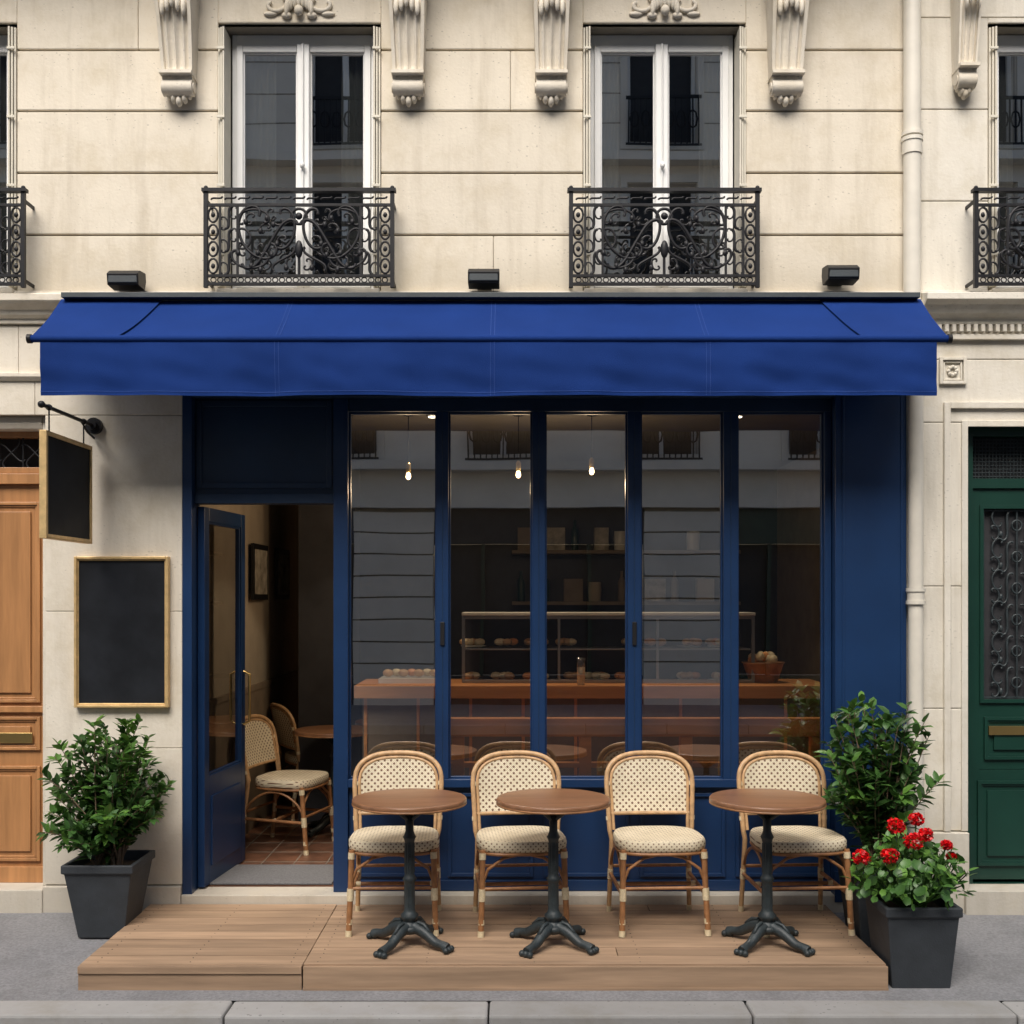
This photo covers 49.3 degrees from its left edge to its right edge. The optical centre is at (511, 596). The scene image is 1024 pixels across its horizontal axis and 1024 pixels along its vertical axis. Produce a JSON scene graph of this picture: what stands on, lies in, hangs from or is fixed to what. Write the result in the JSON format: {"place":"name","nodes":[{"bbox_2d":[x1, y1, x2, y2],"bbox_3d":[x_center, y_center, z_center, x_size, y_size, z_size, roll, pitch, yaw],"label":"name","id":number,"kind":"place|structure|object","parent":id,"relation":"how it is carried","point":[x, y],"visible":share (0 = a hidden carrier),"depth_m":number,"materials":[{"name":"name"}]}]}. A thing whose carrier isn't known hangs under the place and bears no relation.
{"place":"outdoors","nodes":[
{"label":"outdoors","id":0,"kind":"place"},
{"bbox_2d":[0,24,902,611],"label":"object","id":1,"kind":"object","parent":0,"point":[596,30],"visible":0.08,"depth_m":6.25,"materials":[{"name":"beige stone"}]},
{"bbox_2d":[0,35,15,292],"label":"window frame","id":2,"kind":"object","parent":1,"relation":"attached to","point":[4,51],"visible":0.23,"depth_m":6.32,"materials":[{"name":"white wood"}]},
{"bbox_2d":[0,55,6,273],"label":"window glass","id":3,"kind":"object","parent":2,"relation":"in","point":[3,121],"depth_m":6.34,"materials":[{"name":"black glass"}]},
{"bbox_2d":[7,26,17,290],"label":"folded shutters","id":4,"kind":"object","parent":2,"relation":"in","point":[12,107],"visible":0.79,"depth_m":6.19,"materials":[{"name":"beige paint"}]},
{"bbox_2d":[1,439,38,466],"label":"entrance hall","id":5,"kind":"structure","parent":1,"relation":"attached to","point":[11,445],"depth_m":6.50,"materials":[{"name":"black"}]},
{"bbox_2d":[0,432,42,882],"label":"oak entrance door","id":6,"kind":"structure","parent":5,"relation":"attached to","point":[21,685],"depth_m":6.34,"materials":[{"name":"brown wood"}]},
{"bbox_2d":[0,438,38,466],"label":"entrance transom grille","id":7,"kind":"object","parent":6,"relation":"attached to","point":[22,445],"visible":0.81,"depth_m":6.35,"materials":[{"name":"black metal"}]},
{"bbox_2d":[0,417,45,912],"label":"entrance surround","id":8,"kind":"object","parent":1,"relation":"attached to","point":[21,897],"visible":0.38,"depth_m":6.25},
{"bbox_2d":[38,401,102,543],"bbox_3d":[-2.315,-0.641,5.835,0.090,0.703,0.730,0,0,0],"label":"hanging sign","id":9,"kind":"object","parent":1,"relation":"attached to","point":[65,488],"visible":1,"depth_m":5.76,"materials":[{"name":"wrought iron"},{"name":"light wood"},{"name":"black chalkboard"}]},
{"bbox_2d":[0,326,181,912],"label":"ground floor wall blocks","id":10,"kind":"structure","parent":1,"relation":"attached to","point":[136,485],"depth_m":6.20,"materials":[{"name":"stone"}]},
{"bbox_2d":[74,556,169,707],"bbox_3d":[-2.159,0.194,6.180,0.522,0.835,0.040,0,0,0],"label":"wall menu board","id":11,"kind":"object","parent":10,"relation":"attached to","point":[121,631],"depth_m":6.18,"materials":[{"name":"black"}]},
{"bbox_2d":[216,35,379,291],"bbox_3d":[-1.181,-2.421,6.270,0.899,1.533,0.240,0,0,0],"label":"window frame","id":12,"kind":"object","parent":1,"relation":"attached to","point":[303,48],"visible":0.69,"depth_m":6.32,"materials":[{"name":"white wood"}]},
{"bbox_2d":[217,26,380,290],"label":"folded shutters","id":13,"kind":"object","parent":12,"relation":"in","point":[224,109],"visible":0.83,"depth_m":6.19,"materials":[{"name":"beige paint"}]},
{"bbox_2d":[245,55,362,273],"bbox_3d":[-1.181,-2.455,6.342,0.687,1.270,0.001,0,0,0],"label":"window glass","id":14,"kind":"object","parent":12,"relation":"in","point":[270,121],"visible":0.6,"depth_m":6.34,"materials":[{"name":"glass"}]},
{"bbox_2d":[264,0,334,18],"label":"keystone ornament","id":15,"kind":"object","parent":1,"relation":"attached to","point":[298,6],"visible":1,"depth_m":6.18,"materials":[{"name":"stone"}]},
{"bbox_2d":[0,0,902,290],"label":"wall blocks","id":16,"kind":"structure","parent":1,"relation":"attached to","point":[116,160],"depth_m":6.20,"materials":[{"name":"stone"}]},
{"bbox_2d":[107,271,145,290],"bbox_3d":[-2.100,-1.730,6.105,0.170,0.099,0.189,0,0,0],"label":"floodlight","id":17,"kind":"object","parent":16,"relation":"attached to","point":[126,280],"visible":1,"depth_m":6.02,"materials":[{"name":"black metal"}]},
{"bbox_2d":[154,0,199,106],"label":"console bracket","id":18,"kind":"object","parent":16,"relation":"attached to","point":[178,26],"visible":1,"depth_m":6.09,"materials":[{"name":"stone"}]},
{"bbox_2d":[389,0,426,106],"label":"console bracket","id":19,"kind":"object","parent":16,"relation":"attached to","point":[408,21],"visible":1,"depth_m":6.09,"materials":[{"name":"stone"}]},
{"bbox_2d":[468,269,499,289],"bbox_3d":[-0.153,-1.740,6.105,0.170,0.099,0.189,0,0,0],"label":"floodlight","id":20,"kind":"object","parent":16,"relation":"attached to","point":[483,279],"visible":1,"depth_m":6.02,"materials":[{"name":"black metal"}]},
{"bbox_2d":[533,0,569,106],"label":"console bracket","id":21,"kind":"object","parent":16,"relation":"attached to","point":[551,22],"visible":1,"depth_m":6.09,"materials":[{"name":"stone"}]},
{"bbox_2d":[766,0,808,106],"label":"console bracket","id":22,"kind":"object","parent":16,"relation":"attached to","point":[786,24],"visible":1,"depth_m":6.09,"materials":[{"name":"stone"}]},
{"bbox_2d":[822,265,859,285],"bbox_3d":[1.790,-1.760,6.105,0.170,0.099,0.189,0,0,0],"label":"floodlight","id":23,"kind":"object","parent":16,"relation":"attached to","point":[836,275],"visible":1,"depth_m":6.02,"materials":[{"name":"black metal"}]},
{"bbox_2d":[0,291,902,380],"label":"cornice","id":24,"kind":"structure","parent":1,"relation":"attached to","point":[27,307],"depth_m":6.16,"materials":[{"name":"stone"}]},
{"bbox_2d":[0,185,34,287],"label":"balcony railing","id":25,"kind":"object","parent":24,"relation":"on","point":[23,191],"visible":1,"depth_m":6.06,"materials":[{"name":"metal"}]},
{"bbox_2d":[201,185,395,287],"bbox_3d":[-1.158,-1.960,6.150,1.054,0.555,0.200,0,0,0],"label":"balcony railing","id":26,"kind":"object","parent":24,"relation":"on","point":[299,248],"visible":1,"depth_m":6.06,"materials":[{"name":"metal"}]},
{"bbox_2d":[567,185,761,287],"bbox_3d":[0.828,-1.960,6.150,1.054,0.555,0.200,0,0,0],"label":"balcony railing","id":27,"kind":"object","parent":24,"relation":"on","point":[664,249],"visible":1,"depth_m":6.06,"materials":[{"name":"metal"}]},
{"bbox_2d":[181,395,905,912],"bbox_3d":[0.270,0.110,8.135,4.260,3.420,3.930,0,0,0],"label":"cafe shopfront","id":28,"kind":"object","parent":1,"relation":"attached to","point":[799,501],"visible":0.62,"depth_m":6.30,"materials":[{"name":"blue paint"}]},
{"bbox_2d":[198,507,250,886],"bbox_3d":[-1.720,0.565,6.633,0.137,2.150,0.670,0,0,6],"label":"open door leaf","id":29,"kind":"structure","parent":28,"relation":"in","point":[221,534],"depth_m":6.58,"materials":[{"name":"blue paint"}]},
{"bbox_2d":[251,543,267,599],"bbox_3d":[-1.827,-0.180,8.085,0.023,0.400,0.470,0,0,0],"label":"picture frame","id":30,"kind":"object","parent":28,"relation":"attached to","point":[259,571],"visible":1,"depth_m":8.02,"materials":[{"name":"black wood"}]},
{"bbox_2d":[209,864,332,884],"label":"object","id":31,"kind":"object","parent":28,"relation":"in","point":[279,874],"depth_m":6.55,"materials":[{"name":"grey stone"}]},
{"bbox_2d":[270,703,299,820],"bbox_3d":[-1.533,1.221,8.431,0.548,0.863,0.493,0,0,-30],"label":"bistro chair","id":32,"kind":"object","parent":28,"relation":"in","point":[283,722],"visible":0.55,"depth_m":8.24,"materials":[{"name":"wicker"}]},
{"bbox_2d":[245,714,332,855],"bbox_3d":[-1.507,1.221,7.410,0.548,0.863,0.493,0,0,15],"label":"bistro chair","id":33,"kind":"object","parent":28,"relation":"in","point":[261,744],"visible":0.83,"depth_m":7.39,"materials":[{"name":"wicker"}]},
{"bbox_2d":[294,725,362,836],"bbox_3d":[-1.250,1.290,7.850,0.559,0.722,0.559,0,0,0],"label":"bistro table","id":34,"kind":"object","parent":28,"relation":"in","point":[324,732],"visible":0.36,"depth_m":7.77,"materials":[{"name":"brown wood"}]},
{"bbox_2d":[355,719,362,725],"bbox_3d":[-0.900,1.290,8.400,0.559,0.722,0.559,0,0,-10],"label":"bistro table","id":35,"kind":"object","parent":28,"relation":"in","point":[359,722],"visible":0.04,"depth_m":8.29,"materials":[{"name":"brown wood"}]},
{"bbox_2d":[403,415,413,479],"bbox_3d":[-0.650,-0.947,7.000,0.090,0.422,0.090,0,0,0],"label":"pendant lamp","id":36,"kind":"object","parent":28,"relation":"hanging from","point":[408,470],"visible":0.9,"depth_m":6.99,"materials":[{"name":"white glass"}]},
{"bbox_2d":[26,292,952,395],"bbox_3d":[-0.115,-1.333,5.929,4.714,0.617,0.517,0,0,0],"label":"shop awning","id":37,"kind":"object","parent":28,"relation":"attached to","point":[489,343],"visible":1,"depth_m":5.69,"materials":[{"name":"fabric"}]},
{"bbox_2d":[513,415,523,477],"bbox_3d":[0.040,-0.952,7.000,0.090,0.412,0.090,0,0,0],"label":"pendant lamp","id":38,"kind":"object","parent":28,"relation":"hanging from","point":[518,468],"visible":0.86,"depth_m":6.99,"materials":[{"name":"white glass"}]},
{"bbox_2d":[354,679,819,775],"bbox_3d":[0.510,1.100,7.210,2.980,1.100,0.580,0,0,0],"label":"bar counter","id":39,"kind":"object","parent":28,"relation":"in","point":[398,716],"visible":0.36,"depth_m":7.02,"materials":[{"name":"brown wood"}]},
{"bbox_2d":[378,669,434,682],"bbox_3d":[-0.650,0.507,7.250,0.400,0.084,0.300,0,0,0],"label":"cake tray","id":40,"kind":"object","parent":39,"relation":"on","point":[409,676],"visible":0.94,"depth_m":7.18,"materials":[{"name":"white ceramic"}]},
{"bbox_2d":[576,657,585,684],"bbox_3d":[0.430,0.464,6.960,0.060,0.170,0.060,0,0,0],"label":"bottle","id":41,"kind":"object","parent":39,"relation":"on","point":[580,675],"visible":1,"depth_m":6.94,"materials":[{"name":"brown glass"}]},
{"bbox_2d":[459,612,755,682],"bbox_3d":[0.604,0.325,7.290,1.891,0.449,0.380,0,0,0],"label":"pastry display case","id":42,"kind":"object","parent":39,"relation":"on","point":[681,647],"visible":0.81,"depth_m":7.46,"materials":[{"name":"glass"}]},
{"bbox_2d":[741,651,784,682],"bbox_3d":[1.620,0.450,7.200,0.280,0.198,0.276,0,0,0],"label":"bread basket","id":43,"kind":"object","parent":39,"relation":"on","point":[766,667],"visible":0.98,"depth_m":7.11,"materials":[{"name":"wicker"}]},
{"bbox_2d":[587,415,596,474],"bbox_3d":[0.500,-0.962,7.000,0.090,0.392,0.090,0,0,0],"label":"pendant lamp","id":44,"kind":"object","parent":28,"relation":"hanging from","point":[591,465],"visible":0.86,"depth_m":6.99,"materials":[{"name":"white glass"}]},
{"bbox_2d":[451,520,747,678],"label":"back bar shelves","id":45,"kind":"object","parent":28,"relation":"in","point":[654,591],"visible":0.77,"depth_m":9.80,"materials":[{"name":"paint"}]},
{"bbox_2d":[451,717,819,775],"bbox_3d":[0.720,1.173,6.595,2.160,0.955,0.410,0,0,0],"label":"wooden bench","id":46,"kind":"object","parent":28,"relation":"in","point":[685,730],"visible":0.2,"depth_m":6.39,"materials":[{"name":"brown wood"}]},
{"bbox_2d":[629,0,699,18],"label":"keystone ornament","id":47,"kind":"object","parent":1,"relation":"attached to","point":[663,5],"visible":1,"depth_m":6.18,"materials":[{"name":"stone"}]},
{"bbox_2d":[584,35,746,291],"bbox_3d":[0.847,-2.421,6.270,0.900,1.533,0.240,0,0,0],"label":"window frame","id":48,"kind":"object","parent":1,"relation":"attached to","point":[660,48],"visible":0.69,"depth_m":6.32,"materials":[{"name":"white wood"}]},
{"bbox_2d":[602,55,719,273],"bbox_3d":[0.847,-2.455,6.342,0.688,1.270,0.001,0,0,0],"label":"window glass","id":49,"kind":"object","parent":48,"relation":"in","point":[627,121],"visible":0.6,"depth_m":6.34,"materials":[{"name":"black glass"}]},
{"bbox_2d":[583,26,746,290],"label":"folded shutters","id":50,"kind":"object","parent":48,"relation":"in","point":[740,48],"visible":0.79,"depth_m":6.19,"materials":[{"name":"beige paint"}]},
{"bbox_2d":[733,49,733,287],"bbox_3d":[0.847,-2.565,7.855,1.906,1.850,2.690,0,0,0],"label":"room","id":51,"kind":"object","parent":1,"relation":"attached to","point":[733,130],"depth_m":8.29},
{"bbox_2d":[0,913,1023,1000],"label":"pavement","id":52,"kind":"structure","parent":0,"point":[43,956],"depth_m":5.17,"materials":[{"name":"concrete"}]},
{"bbox_2d":[36,713,175,937],"bbox_3d":[-2.119,1.185,5.888,0.704,1.161,0.663,0,0,-43],"label":"potted shrub","id":53,"kind":"object","parent":52,"relation":"on","point":[105,872],"visible":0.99,"depth_m":5.79,"materials":[{"name":"green plant"}]},
{"bbox_2d":[77,904,888,990],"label":"wooden terrace platform","id":54,"kind":"structure","parent":52,"relation":"on","point":[309,947],"depth_m":5.32,"materials":[{"name":"brown wood"}]},
{"bbox_2d":[345,750,443,936],"bbox_3d":[-0.609,1.271,5.848,0.493,0.863,0.548,0,0,-2],"label":"bistro chair","id":55,"kind":"object","parent":54,"relation":"on","point":[385,772],"visible":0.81,"depth_m":5.98,"materials":[{"name":"wicker"}]},
{"bbox_2d":[352,788,466,958],"bbox_3d":[-0.500,1.340,5.445,0.559,0.722,0.559,0,0,-8],"label":"bistro table","id":56,"kind":"object","parent":54,"relation":"on","point":[409,806],"visible":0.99,"depth_m":5.41,"materials":[{"name":"brown wood"}]},
{"bbox_2d":[471,750,569,937],"bbox_3d":[0.039,1.271,5.848,0.493,0.863,0.549,0,0,-5],"label":"bistro chair","id":57,"kind":"object","parent":54,"relation":"on","point":[496,776],"visible":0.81,"depth_m":5.99,"materials":[{"name":"wicker"}]},
{"bbox_2d":[496,788,610,958],"bbox_3d":[0.202,1.340,5.445,0.559,0.722,0.559,0,0,-3],"label":"bistro table","id":58,"kind":"object","parent":54,"relation":"on","point":[553,805],"visible":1,"depth_m":5.41,"materials":[{"name":"brown wood"}]},
{"bbox_2d":[604,750,711,937],"bbox_3d":[0.754,1.271,5.848,0.493,0.863,0.549,0,0,-3],"label":"bistro chair","id":59,"kind":"object","parent":54,"relation":"on","point":[634,784],"visible":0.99,"depth_m":6.02,"materials":[{"name":"wicker"}]},
{"bbox_2d":[709,788,826,956],"bbox_3d":[1.245,1.340,5.445,0.559,0.722,0.559,0,0,5],"label":"bistro table","id":60,"kind":"object","parent":54,"relation":"on","point":[766,805],"visible":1,"depth_m":5.41,"materials":[{"name":"brown wood"}]},
{"bbox_2d":[737,750,854,937],"bbox_3d":[1.472,1.271,5.848,0.493,0.863,0.548,0,0,-4],"label":"bistro chair","id":61,"kind":"object","parent":54,"relation":"on","point":[821,842],"visible":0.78,"depth_m":5.99,"materials":[{"name":"wicker"}]},
{"bbox_2d":[814,691,951,946],"bbox_3d":[1.891,1.138,5.817,0.661,1.274,0.586,0,0,0],"label":"potted shrub","id":62,"kind":"object","parent":52,"relation":"on","point":[878,794],"visible":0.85,"depth_m":5.70,"materials":[{"name":"green plant"}]},
{"bbox_2d":[840,812,978,987],"bbox_3d":[1.890,1.423,5.294,0.637,0.784,0.558,0,0,0],"label":"potted geranium","id":63,"kind":"object","parent":52,"relation":"on","point":[913,934],"visible":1,"depth_m":5.16,"materials":[{"name":"plant"}]},
{"bbox_2d":[232,1001,1003,1023],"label":"ground","id":64,"kind":"structure","parent":0,"point":[490,1001],"depth_m":5.46,"materials":[{"name":"concrete"}]},
{"bbox_2d":[906,24,1023,837],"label":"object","id":65,"kind":"object","parent":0,"point":[1007,30],"visible":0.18,"depth_m":6.22,"materials":[{"name":"beige stone"}]},
{"bbox_2d":[901,0,925,863],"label":"drainpipe","id":66,"kind":"object","parent":65,"relation":"attached to","point":[911,137],"visible":0.8,"depth_m":6.12,"materials":[{"name":"beige metal"}]},
{"bbox_2d":[950,0,981,99],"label":"console bracket","id":67,"kind":"object","parent":65,"relation":"attached to","point":[965,16],"visible":1,"depth_m":6.10,"materials":[{"name":"stone"}]},
{"bbox_2d":[921,291,1023,914],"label":"door surround and cornice","id":68,"kind":"object","parent":65,"relation":"attached to","point":[977,311],"visible":0.94,"depth_m":6.18,"materials":[{"name":"stone"}]},
{"bbox_2d":[965,185,1023,287],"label":"balcony railing","id":69,"kind":"object","parent":68,"relation":"on","point":[976,191],"visible":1,"depth_m":6.06,"materials":[{"name":"metal"}]},
{"bbox_2d":[966,427,1023,883],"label":"green entrance door","id":70,"kind":"structure","parent":68,"relation":"attached to","point":[995,831],"depth_m":6.33,"materials":[{"name":"paint"}]},
{"bbox_2d":[973,438,1023,698],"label":"door iron grille","id":71,"kind":"object","parent":70,"relation":"attached to","point":[999,598],"depth_m":6.34,"materials":[{"name":"black metal"}]},
{"bbox_2d":[921,0,1023,912],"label":"wall blocks","id":72,"kind":"structure","parent":65,"relation":"attached to","point":[954,155],"depth_m":6.20,"materials":[{"name":"beige stone"}]},
{"bbox_2d":[989,35,1023,291],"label":"window frame","id":73,"kind":"object","parent":65,"relation":"attached to","point":[1010,44],"visible":0.23,"depth_m":6.32,"materials":[{"name":"white wood"}]},
{"bbox_2d":[987,26,997,290],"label":"folded shutters","id":74,"kind":"object","parent":73,"relation":"in","point":[992,106],"visible":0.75,"depth_m":6.18,"materials":[{"name":"beige paint"}]},
{"bbox_2d":[999,55,1023,273],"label":"window glass","id":75,"kind":"object","parent":73,"relation":"in","point":[1011,121],"visible":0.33,"depth_m":6.34,"materials":[{"name":"glass"}]},
{"label":"road","id":76,"kind":"structure","parent":0,"visible":0},
{"bbox_2d":[0,1001,1023,1023],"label":"kerb","id":77,"kind":"structure","parent":76,"relation":"on","point":[510,1012],"depth_m":4.88,"materials":[{"name":"stone"}]}
]}

